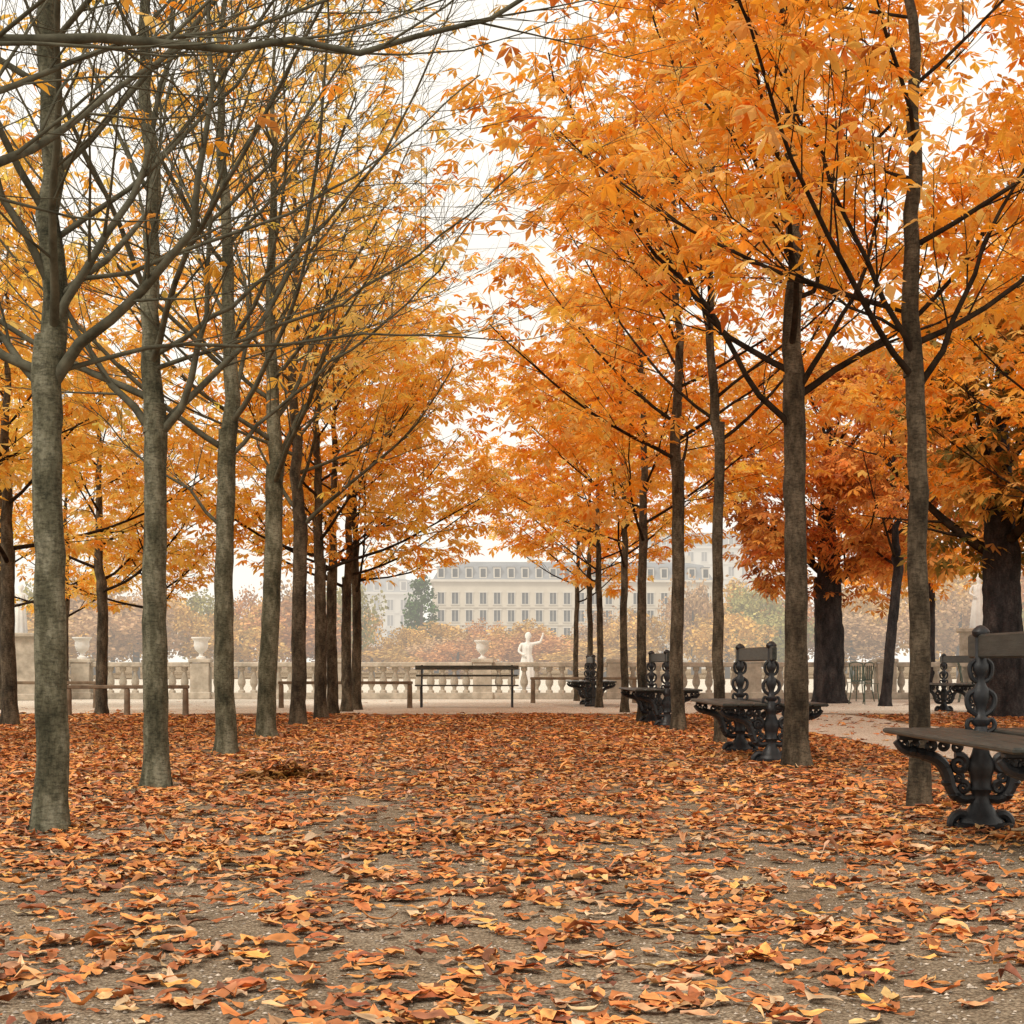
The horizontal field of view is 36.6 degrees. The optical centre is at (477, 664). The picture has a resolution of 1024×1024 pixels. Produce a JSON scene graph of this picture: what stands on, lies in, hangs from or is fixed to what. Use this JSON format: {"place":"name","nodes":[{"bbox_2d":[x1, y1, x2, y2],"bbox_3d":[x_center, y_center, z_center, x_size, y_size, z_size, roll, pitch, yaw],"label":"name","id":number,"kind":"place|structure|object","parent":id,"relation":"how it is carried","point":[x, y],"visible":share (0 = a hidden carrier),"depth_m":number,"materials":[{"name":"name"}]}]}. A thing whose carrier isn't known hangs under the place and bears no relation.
{"place":"outdoors","nodes":[
{"label":"outdoors","id":0,"kind":"place"},
{"bbox_2d":[361,571,426,668],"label":"apartment building","id":1,"kind":"structure","parent":0,"point":[395,596],"depth_m":299.94,"materials":[{"name":"stone"}]},
{"bbox_2d":[0,679,973,713],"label":"terrace path","id":2,"kind":"structure","parent":0,"point":[430,706],"depth_m":32.79,"materials":[{"name":"gravel"}]},
{"bbox_2d":[15,584,34,700],"bbox_3d":[-10.950,-0.541,37.000,1.320,2.783,1.320,0,0,-17],"label":"statue","id":3,"kind":"object","parent":2,"relation":"on","point":[24,642],"visible":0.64,"depth_m":36.52,"materials":[{"name":"stone"}]},
{"bbox_2d":[17,681,95,707],"bbox_3d":[-8.500,0.598,30.200,2.200,0.545,0.105,0,0,0],"label":"rail fence","id":4,"kind":"object","parent":2,"relation":"on","point":[68,682],"visible":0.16,"depth_m":30.16,"materials":[{"name":"brown wood"}]},
{"bbox_2d":[10,395,172,684],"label":"chestnut tree","id":5,"kind":"object","parent":2,"relation":"on","point":[67,600],"visible":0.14,"depth_m":31.49,"materials":[{"name":"brown plant"}]},
{"bbox_2d":[0,343,192,709],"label":"chestnut tree","id":6,"kind":"object","parent":2,"relation":"on","point":[28,506],"visible":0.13,"depth_m":28.97,"materials":[{"name":"brown plant"}]},
{"bbox_2d":[0,359,264,710],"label":"chestnut tree","id":7,"kind":"object","parent":2,"relation":"on","point":[114,608],"visible":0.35,"depth_m":27.17,"materials":[{"name":"brown plant"}]},
{"bbox_2d":[278,681,412,707],"bbox_3d":[-2.585,0.598,30.200,2.630,0.545,0.105,0,0,0],"label":"rail fence","id":8,"kind":"object","parent":2,"relation":"on","point":[281,695],"visible":0.62,"depth_m":30.16,"materials":[{"name":"brown wood"}]},
{"bbox_2d":[195,287,498,709],"bbox_3d":[-2.411,-3.246,29.151,5.010,8.259,8.007,0,0,24],"label":"chestnut tree","id":9,"kind":"object","parent":2,"relation":"on","point":[358,579],"visible":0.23,"depth_m":28.90,"materials":[{"name":"brown plant"}]},
{"bbox_2d":[174,251,538,711],"bbox_3d":[-2.116,-3.407,27.704,6.803,8.591,6.185,0,0,41],"label":"chestnut tree","id":10,"kind":"object","parent":2,"relation":"on","point":[346,705],"visible":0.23,"depth_m":27.79,"materials":[{"name":"brown plant"}]},
{"bbox_2d":[415,665,518,707],"bbox_3d":[-0.220,0.431,30.705,2.070,0.850,0.529,0,0,0],"label":"park bench","id":11,"kind":"object","parent":2,"relation":"on","point":[466,667],"visible":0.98,"depth_m":30.90,"materials":[{"name":"wood"}]},
{"bbox_2d":[68,659,974,698],"bbox_3d":[0.400,0.352,38.000,26.540,0.995,0.500,0,0,0],"label":"stone balustrade","id":12,"kind":"object","parent":2,"relation":"on","point":[200,677],"visible":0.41,"depth_m":37.85,"materials":[{"name":"stone"}]},
{"bbox_2d":[72,637,91,658],"bbox_3d":[-9.720,-0.410,38.000,0.480,0.530,0.473,0,0,0],"label":"stone urn","id":13,"kind":"object","parent":12,"relation":"on","point":[82,645],"visible":1,"depth_m":37.87,"materials":[{"name":"stone"}]},
{"bbox_2d":[191,637,210,658],"bbox_3d":[-6.800,-0.410,38.000,0.480,0.530,0.473,0,0,0],"label":"stone urn","id":14,"kind":"object","parent":12,"relation":"on","point":[200,645],"visible":1,"depth_m":37.87,"materials":[{"name":"stone"}]},
{"bbox_2d":[474,640,490,658],"bbox_3d":[0.110,-0.370,38.000,0.408,0.450,0.402,0,0,0],"label":"stone urn","id":15,"kind":"object","parent":12,"relation":"on","point":[482,646],"visible":1,"depth_m":37.89,"materials":[{"name":"stone"}]},
{"bbox_2d":[514,632,543,692],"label":"statue","id":16,"kind":"object","parent":2,"relation":"on","point":[527,648],"visible":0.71,"depth_m":41.41,"materials":[{"name":"stone"}]},
{"bbox_2d":[444,368,701,700],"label":"chestnut tree","id":17,"kind":"object","parent":2,"relation":"on","point":[610,592],"visible":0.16,"depth_m":35.87,"materials":[{"name":"brown plant"}]},
{"bbox_2d":[530,677,636,702],"bbox_3d":[2.325,0.573,34.000,2.350,0.595,0.105,0,0,0],"label":"rail fence","id":18,"kind":"object","parent":2,"relation":"on","point":[633,679],"visible":0.56,"depth_m":33.96,"materials":[{"name":"brown wood"}]},
{"bbox_2d":[441,352,740,686],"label":"chestnut tree","id":19,"kind":"object","parent":2,"relation":"on","point":[553,558],"visible":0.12,"depth_m":33.41,"materials":[{"name":"brown plant"}]},
{"bbox_2d":[566,654,616,706],"bbox_3d":[2.330,0.324,32.000,0.912,1.057,2.000,0,0,0],"label":"park bench","id":20,"kind":"object","parent":2,"relation":"on","point":[588,693],"visible":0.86,"depth_m":31.19,"materials":[{"name":"black metal"}]},
{"bbox_2d":[418,263,775,707],"bbox_3d":[1.899,-3.525,30.481,6.335,8.821,6.902,0,0,-43],"label":"chestnut tree","id":21,"kind":"object","parent":2,"relation":"on","point":[596,583],"visible":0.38,"depth_m":30.42,"materials":[{"name":"brown plant"}]},
{"bbox_2d":[430,225,813,712],"bbox_3d":[3.042,-3.500,27.417,6.875,8.772,6.611,0,0,-25],"label":"chestnut tree","id":22,"kind":"object","parent":2,"relation":"on","point":[653,485],"visible":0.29,"depth_m":27.36,"materials":[{"name":"brown plant"}]},
{"bbox_2d":[846,662,874,701],"bbox_3d":[8.768,0.395,35.480,0.424,0.914,0.517,0,0,-42],"label":"garden chair","id":23,"kind":"object","parent":2,"relation":"on","point":[867,679],"visible":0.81,"depth_m":35.37,"materials":[{"name":"green paint"}]},
{"bbox_2d":[848,662,878,704],"bbox_3d":[8.237,0.395,33.023,0.424,0.914,0.517,0,0,-29],"label":"garden chair","id":24,"kind":"object","parent":2,"relation":"on","point":[851,676],"visible":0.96,"depth_m":33.13,"materials":[{"name":"green paint"}]},
{"bbox_2d":[780,341,1022,705],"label":"chestnut tree","id":25,"kind":"object","parent":2,"relation":"on","point":[897,511],"visible":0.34,"depth_m":31.41,"materials":[{"name":"orange plant"}]},
{"bbox_2d":[806,411,1023,689],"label":"chestnut tree","id":26,"kind":"object","parent":2,"relation":"on","point":[932,584],"visible":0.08,"depth_m":40.86,"materials":[{"name":"orange plant"}]},
{"bbox_2d":[930,653,975,712],"bbox_3d":[8.500,0.324,27.300,0.912,1.057,2.000,0,0,-3],"label":"park bench","id":27,"kind":"object","parent":2,"relation":"on","point":[943,693],"visible":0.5,"depth_m":28.06,"materials":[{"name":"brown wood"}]},
{"bbox_2d":[956,575,982,692],"bbox_3d":[12.450,-0.694,38.500,1.080,3.087,1.080,0,0,17],"label":"statue","id":28,"kind":"object","parent":2,"relation":"on","point":[976,618],"visible":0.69,"depth_m":38.37,"materials":[{"name":"stone"}]},
{"bbox_2d":[0,667,1023,1023],"bbox_3d":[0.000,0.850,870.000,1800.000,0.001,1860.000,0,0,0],"label":"ground","id":29,"kind":"structure","parent":0,"point":[1008,1005],"depth_m":5.22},
{"bbox_2d":[23,581,33,620],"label":"garden tree","id":30,"kind":"object","parent":29,"relation":"on","point":[29,594],"visible":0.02,"depth_m":146.91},
{"bbox_2d":[0,210,93,387],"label":"chestnut tree","id":31,"kind":"object","parent":29,"relation":"on","point":[27,284],"visible":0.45,"depth_m":12.80,"materials":[{"name":"brown plant"}]},
{"bbox_2d":[27,619,131,671],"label":"garden tree","id":32,"kind":"object","parent":29,"relation":"on","point":[73,653],"visible":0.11,"depth_m":93.28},
{"bbox_2d":[0,64,167,491],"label":"chestnut tree","id":33,"kind":"object","parent":29,"relation":"on","point":[90,417],"visible":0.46,"depth_m":17.32,"materials":[{"name":"brown plant"}]},
{"bbox_2d":[69,574,142,674],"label":"garden tree","id":34,"kind":"object","parent":29,"relation":"on","point":[76,604],"visible":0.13,"depth_m":124.97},
{"bbox_2d":[0,263,255,714],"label":"chestnut tree","id":35,"kind":"object","parent":29,"relation":"on","point":[99,579],"visible":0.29,"depth_m":26.21,"materials":[{"name":"brown plant"}]},
{"bbox_2d":[67,685,189,715],"bbox_3d":[-5.735,0.603,25.300,2.030,0.535,0.105,0,0,0],"label":"rail fence","id":36,"kind":"object","parent":29,"relation":"on","point":[185,703],"visible":0.73,"depth_m":25.26,"materials":[{"name":"brown wood"}]},
{"bbox_2d":[68,591,194,678],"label":"garden tree","id":37,"kind":"object","parent":29,"relation":"on","point":[127,624],"visible":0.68,"depth_m":89.30,"materials":[{"name":"plant"}]},
{"bbox_2d":[0,120,264,724],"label":"chestnut tree","id":38,"kind":"object","parent":29,"relation":"on","point":[9,714],"visible":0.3,"depth_m":21.52,"materials":[{"name":"brown plant"}]},
{"bbox_2d":[124,596,206,661],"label":"garden tree","id":39,"kind":"object","parent":29,"relation":"on","point":[183,613],"visible":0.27,"depth_m":127.67,"materials":[{"name":"plant"}]},
{"bbox_2d":[171,588,239,659],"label":"garden tree","id":40,"kind":"object","parent":29,"relation":"on","point":[196,600],"visible":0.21,"depth_m":155.67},
{"bbox_2d":[188,609,249,661],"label":"garden tree","id":41,"kind":"object","parent":29,"relation":"on","point":[211,623],"visible":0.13,"depth_m":124.08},
{"bbox_2d":[182,617,290,677],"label":"garden tree","id":42,"kind":"object","parent":29,"relation":"on","point":[243,652],"visible":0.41,"depth_m":93.72,"materials":[{"name":"plant"}]},
{"bbox_2d":[234,584,262,670],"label":"garden tree","id":43,"kind":"object","parent":29,"relation":"on","point":[242,603],"visible":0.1,"depth_m":157.42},
{"bbox_2d":[26,0,476,737],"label":"chestnut tree","id":44,"kind":"object","parent":29,"relation":"on","point":[278,450],"visible":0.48,"depth_m":17.90,"materials":[{"name":"orange plant"}]},
{"bbox_2d":[241,595,289,661],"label":"garden tree","id":45,"kind":"object","parent":29,"relation":"on","point":[251,615],"visible":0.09,"depth_m":147.37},
{"bbox_2d":[25,14,519,724],"bbox_3d":[-2.548,-3.958,21.457,6.006,9.699,5.704,0,0,16],"label":"chestnut tree","id":46,"kind":"object","parent":29,"relation":"on","point":[297,710],"visible":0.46,"depth_m":21.51,"materials":[{"name":"brown plant"}]},
{"bbox_2d":[0,0,548,755],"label":"chestnut tree","id":47,"kind":"object","parent":29,"relation":"on","point":[226,720],"visible":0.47,"depth_m":14.38,"materials":[{"name":"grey plant"}]},
{"bbox_2d":[194,757,387,784],"bbox_3d":[-1.389,0.762,11.344,1.354,0.169,0.925,0,0,7],"label":"leaf heap","id":48,"kind":"object","parent":29,"relation":"on","point":[293,768],"visible":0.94,"depth_m":11.24,"materials":[{"name":"plant"}]},
{"bbox_2d":[258,570,341,640],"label":"garden tree","id":49,"kind":"object","parent":29,"relation":"on","point":[310,598],"visible":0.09,"depth_m":125.16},
{"bbox_2d":[240,596,363,671],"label":"garden tree","id":50,"kind":"object","parent":29,"relation":"on","point":[310,641],"visible":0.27,"depth_m":99.69,"materials":[{"name":"plant"}]},
{"bbox_2d":[86,147,528,718],"bbox_3d":[-2.624,-3.539,24.381,6.376,8.857,7.014,0,0,-29],"label":"chestnut tree","id":51,"kind":"object","parent":29,"relation":"on","point":[320,683],"visible":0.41,"depth_m":24.02,"materials":[{"name":"brown plant"}]},
{"bbox_2d":[0,0,643,832],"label":"chestnut tree","id":52,"kind":"object","parent":29,"relation":"on","point":[48,366],"visible":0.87,"depth_m":7.85,"materials":[{"name":"grey plant"}]},
{"bbox_2d":[174,199,504,713],"bbox_3d":[-2.303,-3.333,26.183,5.115,8.433,8.176,0,0,10],"label":"chestnut tree","id":53,"kind":"object","parent":29,"relation":"on","point":[334,556],"visible":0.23,"depth_m":26.24,"materials":[{"name":"brown plant"}]},
{"bbox_2d":[0,0,710,788],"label":"chestnut tree","id":54,"kind":"object","parent":29,"relation":"on","point":[156,422],"visible":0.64,"depth_m":10.65,"materials":[{"name":"grey plant"}]},
{"bbox_2d":[326,576,388,655],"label":"garden tree","id":55,"kind":"object","parent":29,"relation":"on","point":[365,611],"visible":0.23,"depth_m":133.49,"materials":[{"name":"plant"}]},
{"bbox_2d":[0,0,719,222],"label":"chestnut tree","id":56,"kind":"object","parent":29,"relation":"on","point":[75,39],"visible":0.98,"depth_m":5.50,"materials":[{"name":"grey plant"}]},
{"bbox_2d":[341,608,384,656],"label":"garden tree","id":57,"kind":"object","parent":29,"relation":"on","point":[376,629],"visible":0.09,"depth_m":146.30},
{"bbox_2d":[337,650,425,676],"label":"hedge","id":58,"kind":"object","parent":29,"relation":"on","point":[369,656],"visible":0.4,"depth_m":100.50,"materials":[{"name":"plant"}]},
{"bbox_2d":[377,626,434,661],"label":"garden tree","id":59,"kind":"object","parent":29,"relation":"on","point":[405,639],"visible":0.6,"depth_m":130.86,"materials":[{"name":"plant"}]},
{"bbox_2d":[400,573,447,672],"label":"pine tree","id":60,"kind":"object","parent":29,"relation":"on","point":[416,606],"visible":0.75,"depth_m":149.52,"materials":[{"name":"plant"}]},
{"bbox_2d":[393,620,476,672],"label":"garden tree","id":61,"kind":"object","parent":29,"relation":"on","point":[436,629],"visible":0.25,"depth_m":146.81,"materials":[{"name":"plant"}]},
{"bbox_2d":[403,634,486,674],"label":"garden tree","id":62,"kind":"object","parent":29,"relation":"on","point":[428,648],"visible":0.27,"depth_m":122.50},
{"bbox_2d":[408,637,506,678],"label":"garden tree","id":63,"kind":"object","parent":29,"relation":"on","point":[447,648],"visible":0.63,"depth_m":89.86,"materials":[{"name":"plant"}]},
{"bbox_2d":[462,617,506,659],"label":"garden tree","id":64,"kind":"object","parent":29,"relation":"on","point":[475,632],"visible":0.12,"depth_m":146.22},
{"bbox_2d":[0,736,1003,782],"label":"fallen leaves","id":65,"kind":"object","parent":29,"relation":"on","point":[335,747],"visible":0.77,"depth_m":13.32,"materials":[{"name":"orange plant"}]},
{"bbox_2d":[0,774,1023,852],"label":"fallen leaves","id":66,"kind":"object","parent":29,"relation":"on","point":[869,826],"visible":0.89,"depth_m":8.56,"materials":[{"name":"orange plant"}]},
{"bbox_2d":[0,709,1023,741],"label":"fallen leaves","id":67,"kind":"object","parent":29,"relation":"on","point":[345,727],"visible":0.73,"depth_m":20.57,"materials":[{"name":"orange plant"}]},
{"bbox_2d":[0,837,1023,1023],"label":"fallen leaves","id":68,"kind":"object","parent":29,"relation":"on","point":[678,998],"visible":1,"depth_m":4.85,"materials":[{"name":"orange plant"}]},
{"bbox_2d":[477,621,557,674],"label":"garden tree","id":69,"kind":"object","parent":29,"relation":"on","point":[516,672],"visible":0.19,"depth_m":124.35,"materials":[{"name":"plant"}]},
{"bbox_2d":[484,627,579,673],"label":"garden tree","id":70,"kind":"object","parent":29,"relation":"on","point":[511,653],"visible":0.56,"depth_m":99.01,"materials":[{"name":"plant"}]},
{"bbox_2d":[505,618,562,669],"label":"garden tree","id":71,"kind":"object","parent":29,"relation":"on","point":[530,621],"visible":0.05,"depth_m":150.49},
{"bbox_2d":[543,634,612,674],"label":"garden tree","id":72,"kind":"object","parent":29,"relation":"on","point":[583,646],"visible":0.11,"depth_m":130.15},
{"bbox_2d":[557,624,630,651],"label":"garden tree","id":73,"kind":"object","parent":29,"relation":"on","point":[582,637],"visible":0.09,"depth_m":149.03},
{"bbox_2d":[532,648,683,676],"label":"hedge","id":74,"kind":"object","parent":29,"relation":"on","point":[568,656],"visible":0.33,"depth_m":90.08,"materials":[{"name":"plant"}]},
{"bbox_2d":[578,605,664,648],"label":"garden tree","id":75,"kind":"object","parent":29,"relation":"on","point":[595,622],"visible":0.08,"depth_m":156.57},
{"bbox_2d":[593,606,670,674],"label":"garden tree","id":76,"kind":"object","parent":29,"relation":"on","point":[653,641],"visible":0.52,"depth_m":130.82,"materials":[{"name":"plant"}]},
{"bbox_2d":[619,650,702,726],"bbox_3d":[2.550,0.324,21.800,0.912,1.057,2.000,0,0,-1],"label":"park bench","id":77,"kind":"object","parent":29,"relation":"on","point":[657,706],"visible":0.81,"depth_m":20.99,"materials":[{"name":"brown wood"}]},
{"bbox_2d":[432,89,899,721],"bbox_3d":[2.905,-3.886,22.583,6.857,9.548,7.471,0,0,-17],"label":"chestnut tree","id":78,"kind":"object","parent":29,"relation":"on","point":[748,483],"visible":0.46,"depth_m":22.74,"materials":[{"name":"brown plant"}]},
{"bbox_2d":[657,572,725,674],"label":"garden tree","id":79,"kind":"object","parent":29,"relation":"on","point":[695,606],"visible":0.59,"depth_m":128.25,"materials":[{"name":"plant"}]},
{"bbox_2d":[658,597,732,673],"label":"garden tree","id":80,"kind":"object","parent":29,"relation":"on","point":[686,651],"visible":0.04,"depth_m":145.93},
{"bbox_2d":[413,0,986,730],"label":"chestnut tree","id":81,"kind":"object","parent":29,"relation":"on","point":[675,462],"visible":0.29,"depth_m":19.77,"materials":[{"name":"brown plant"}]},
{"bbox_2d":[390,0,1023,767],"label":"chestnut tree","id":82,"kind":"object","parent":29,"relation":"on","point":[796,692],"visible":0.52,"depth_m":12.73,"materials":[{"name":"brown plant"}]},
{"bbox_2d":[415,0,1023,808],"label":"chestnut tree","id":83,"kind":"object","parent":29,"relation":"on","point":[801,50],"visible":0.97,"depth_m":9.13,"materials":[{"name":"brown plant"}]},
{"bbox_2d":[683,611,778,678],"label":"garden tree","id":84,"kind":"object","parent":29,"relation":"on","point":[739,624],"visible":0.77,"depth_m":92.37,"materials":[{"name":"plant"}]},
{"bbox_2d":[497,0,1006,742],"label":"chestnut tree","id":85,"kind":"object","parent":29,"relation":"on","point":[717,424],"visible":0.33,"depth_m":16.56,"materials":[{"name":"brown plant"}]},
{"bbox_2d":[723,570,784,659],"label":"garden tree","id":86,"kind":"object","parent":29,"relation":"on","point":[730,584],"visible":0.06,"depth_m":155.70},
{"bbox_2d":[724,578,784,661],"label":"garden tree","id":87,"kind":"object","parent":29,"relation":"on","point":[739,604],"visible":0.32,"depth_m":126.52,"materials":[{"name":"plant"}]},
{"bbox_2d":[690,641,828,761],"bbox_3d":[2.550,0.324,14.250,0.912,1.057,2.000,0,0,0],"label":"park bench","id":88,"kind":"object","parent":29,"relation":"on","point":[771,704],"visible":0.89,"depth_m":13.44,"materials":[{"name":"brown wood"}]},
{"bbox_2d":[736,606,814,675],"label":"garden tree","id":89,"kind":"object","parent":29,"relation":"on","point":[780,623],"visible":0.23,"depth_m":96.94,"materials":[{"name":"plant"}]},
{"bbox_2d":[761,584,814,659],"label":"garden tree","id":90,"kind":"object","parent":29,"relation":"on","point":[811,609],"visible":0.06,"depth_m":128.56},
{"bbox_2d":[689,341,984,703],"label":"chestnut tree","id":91,"kind":"object","parent":29,"relation":"on","point":[757,532],"visible":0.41,"depth_m":33.60,"materials":[{"name":"orange plant"}]},
{"bbox_2d":[807,609,908,677],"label":"garden tree","id":92,"kind":"object","parent":29,"relation":"on","point":[856,644],"visible":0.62,"depth_m":96.47,"materials":[{"name":"plant"}]},
{"bbox_2d":[841,578,883,661],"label":"garden tree","id":93,"kind":"object","parent":29,"relation":"on","point":[865,607],"visible":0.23,"depth_m":134.56,"materials":[{"name":"plant"}]},
{"bbox_2d":[805,105,1023,507],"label":"chestnut tree","id":94,"kind":"object","parent":29,"relation":"on","point":[861,413],"visible":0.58,"depth_m":21.10,"materials":[{"name":"brown plant"}]},
{"bbox_2d":[818,77,1023,398],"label":"chestnut tree","id":95,"kind":"object","parent":29,"relation":"on","point":[968,347],"visible":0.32,"depth_m":16.40,"materials":[{"name":"brown plant"}]},
{"bbox_2d":[875,573,975,661],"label":"garden tree","id":96,"kind":"object","parent":29,"relation":"on","point":[961,582],"visible":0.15,"depth_m":119.91,"materials":[{"name":"plant"}]},
{"bbox_2d":[883,584,972,678],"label":"garden tree","id":97,"kind":"object","parent":29,"relation":"on","point":[946,626],"visible":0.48,"depth_m":92.34,"materials":[{"name":"plant"}]},
{"bbox_2d":[834,225,1023,717],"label":"chestnut tree","id":98,"kind":"object","parent":29,"relation":"on","point":[998,548],"visible":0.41,"depth_m":24.75,"materials":[{"name":"orange plant"}]},
{"bbox_2d":[883,625,1023,829],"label":"park bench","id":99,"kind":"object","parent":29,"relation":"on","point":[980,764],"visible":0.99,"depth_m":7.97,"materials":[{"name":"metal"}]},
{"bbox_2d":[893,29,1023,340],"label":"chestnut tree","id":100,"kind":"object","parent":29,"relation":"on","point":[1014,323],"visible":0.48,"depth_m":13.44,"materials":[{"name":"brown plant"}]},
{"bbox_2d":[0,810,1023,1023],"bbox_3d":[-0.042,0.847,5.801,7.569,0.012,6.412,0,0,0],"label":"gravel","id":101,"kind":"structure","parent":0,"point":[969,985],"depth_m":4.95,"materials":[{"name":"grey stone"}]},
{"bbox_2d":[0,0,1023,661],"label":"sky","id":102,"kind":"structure","parent":0,"point":[242,575],"materials":[{"name":"white"}]},
{"bbox_2d":[429,555,712,668],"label":"apartment building","id":103,"kind":"structure","parent":0,"point":[508,594],"depth_m":281.61,"materials":[{"name":"stone"}]},
{"bbox_2d":[647,529,764,668],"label":"apartment building","id":104,"kind":"structure","parent":0,"point":[699,554],"depth_m":334.70,"materials":[{"name":"stone"}]},
{"bbox_2d":[750,714,996,758],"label":"path","id":105,"kind":"structure","parent":0,"point":[867,731],"depth_m":20.07,"materials":[{"name":"gravel"}]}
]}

